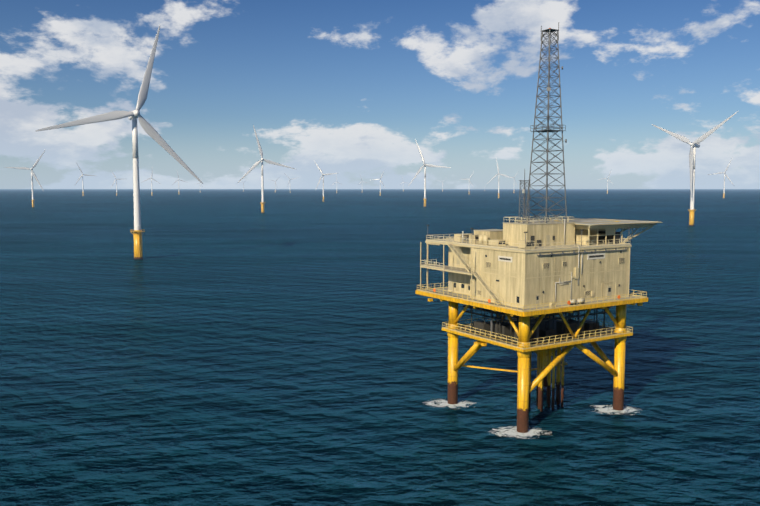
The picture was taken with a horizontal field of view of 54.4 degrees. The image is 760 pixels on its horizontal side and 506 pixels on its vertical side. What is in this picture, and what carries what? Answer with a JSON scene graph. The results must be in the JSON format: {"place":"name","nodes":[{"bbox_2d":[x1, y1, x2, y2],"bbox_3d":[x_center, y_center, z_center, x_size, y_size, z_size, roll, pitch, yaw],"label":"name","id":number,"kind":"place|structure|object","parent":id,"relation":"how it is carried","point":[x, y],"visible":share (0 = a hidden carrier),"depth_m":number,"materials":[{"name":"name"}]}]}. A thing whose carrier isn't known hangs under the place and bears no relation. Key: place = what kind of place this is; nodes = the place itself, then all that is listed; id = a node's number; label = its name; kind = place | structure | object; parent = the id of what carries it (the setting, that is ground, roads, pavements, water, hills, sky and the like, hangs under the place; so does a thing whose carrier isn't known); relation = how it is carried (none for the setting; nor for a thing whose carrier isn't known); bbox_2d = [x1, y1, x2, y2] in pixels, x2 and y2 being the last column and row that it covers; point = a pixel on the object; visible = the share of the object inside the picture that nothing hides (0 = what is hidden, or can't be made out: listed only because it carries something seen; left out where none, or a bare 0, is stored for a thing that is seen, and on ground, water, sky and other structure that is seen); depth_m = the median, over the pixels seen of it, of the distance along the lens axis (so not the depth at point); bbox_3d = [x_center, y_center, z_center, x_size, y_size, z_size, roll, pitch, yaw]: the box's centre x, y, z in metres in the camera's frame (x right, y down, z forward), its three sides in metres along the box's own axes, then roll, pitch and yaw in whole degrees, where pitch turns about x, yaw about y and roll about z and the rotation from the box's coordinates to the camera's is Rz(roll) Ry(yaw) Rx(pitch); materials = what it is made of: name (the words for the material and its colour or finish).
{"place":"outdoors","nodes":[
{"label":"outdoors","id":0,"kind":"place"},
{"bbox_2d":[0,189,759,505],"bbox_3d":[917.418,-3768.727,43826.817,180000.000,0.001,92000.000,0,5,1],"label":"sea","id":1,"kind":"structure","parent":0,"point":[231,347],"depth_m":199.12,"materials":[{"name":"blue liquid"}]},
{"bbox_2d":[5,149,45,206],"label":"turbine","id":2,"kind":"object","parent":1,"relation":"in","point":[32,172],"visible":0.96,"depth_m":1831.31,"materials":[{"name":"white metal"}]},
{"bbox_2d":[75,164,94,195],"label":"turbine","id":3,"kind":"object","parent":1,"relation":"in","point":[82,179],"visible":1,"depth_m":4523.03,"materials":[{"name":"white metal"}]},
{"bbox_2d":[110,169,120,195],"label":"turbine","id":4,"kind":"object","parent":1,"relation":"in","point":[116,183],"visible":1,"depth_m":4842.87,"materials":[{"name":"white metal"}]},
{"bbox_2d":[36,25,202,258],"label":"turbine","id":5,"kind":"object","parent":1,"relation":"in","point":[148,128],"visible":0.98,"depth_m":483.20,"materials":[{"name":"white metal"}]},
{"bbox_2d":[141,173,161,195],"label":"turbine","id":6,"kind":"object","parent":1,"relation":"in","point":[151,178],"visible":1,"depth_m":4839.05,"materials":[{"name":"white metal"}]},
{"bbox_2d":[238,125,294,212],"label":"turbine","id":7,"kind":"object","parent":1,"relation":"in","point":[262,202],"visible":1,"depth_m":1399.06,"materials":[{"name":"white metal"}]},
{"bbox_2d":[314,161,336,201],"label":"turbine","id":8,"kind":"object","parent":1,"relation":"in","point":[323,179],"visible":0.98,"depth_m":2588.60,"materials":[{"name":"white metal"}]},
{"bbox_2d":[409,140,450,206],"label":"turbine","id":9,"kind":"object","parent":1,"relation":"in","point":[424,166],"visible":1,"depth_m":1861.07,"materials":[{"name":"white metal"}]},
{"bbox_2d":[422,399,476,408],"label":"sea foam","id":10,"kind":"object","parent":1,"relation":"on","point":[442,404],"visible":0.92,"depth_m":159.34,"materials":[{"name":"white"}]},
{"bbox_2d":[487,159,511,197],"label":"turbine","id":11,"kind":"object","parent":1,"relation":"in","point":[498,178],"visible":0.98,"depth_m":3527.17,"materials":[{"name":"white metal"}]},
{"bbox_2d":[487,426,551,438],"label":"sea foam","id":12,"kind":"object","parent":1,"relation":"on","point":[530,432],"visible":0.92,"depth_m":141.04,"materials":[{"name":"white"}]},
{"bbox_2d":[415,290,647,432],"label":"platform support structure","id":13,"kind":"object","parent":1,"relation":"on","point":[543,335],"visible":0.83,"depth_m":152.06,"materials":[{"name":"metal"}]},
{"bbox_2d":[417,225,646,311],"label":"platform topsides","id":14,"kind":"object","parent":13,"relation":"on","point":[544,277],"visible":0.94,"depth_m":146.03,"materials":[{"name":"brown metal"}]},
{"bbox_2d":[454,22,661,248],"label":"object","id":15,"kind":"object","parent":14,"relation":"on","point":[546,230],"visible":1,"depth_m":149.30,"materials":[{"name":"metal"}]},
{"bbox_2d":[599,171,612,193],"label":"turbine","id":16,"kind":"object","parent":1,"relation":"in","point":[607,181],"visible":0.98,"depth_m":6690.46,"materials":[{"name":"white metal"}]},
{"bbox_2d":[593,405,640,414],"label":"sea foam","id":17,"kind":"object","parent":1,"relation":"on","point":[605,410],"visible":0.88,"depth_m":155.03,"materials":[{"name":"white"}]},
{"bbox_2d":[651,111,737,225],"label":"turbine","id":18,"kind":"object","parent":1,"relation":"in","point":[695,144],"visible":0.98,"depth_m":918.50,"materials":[{"name":"white metal"}]},
{"bbox_2d":[708,159,733,197],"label":"turbine","id":19,"kind":"object","parent":1,"relation":"in","point":[724,178],"visible":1,"depth_m":3505.70,"materials":[{"name":"white metal"}]},
{"bbox_2d":[0,0,759,188],"label":"sky","id":20,"kind":"structure","parent":0,"point":[349,88],"materials":[{"name":"blue"}]}
]}

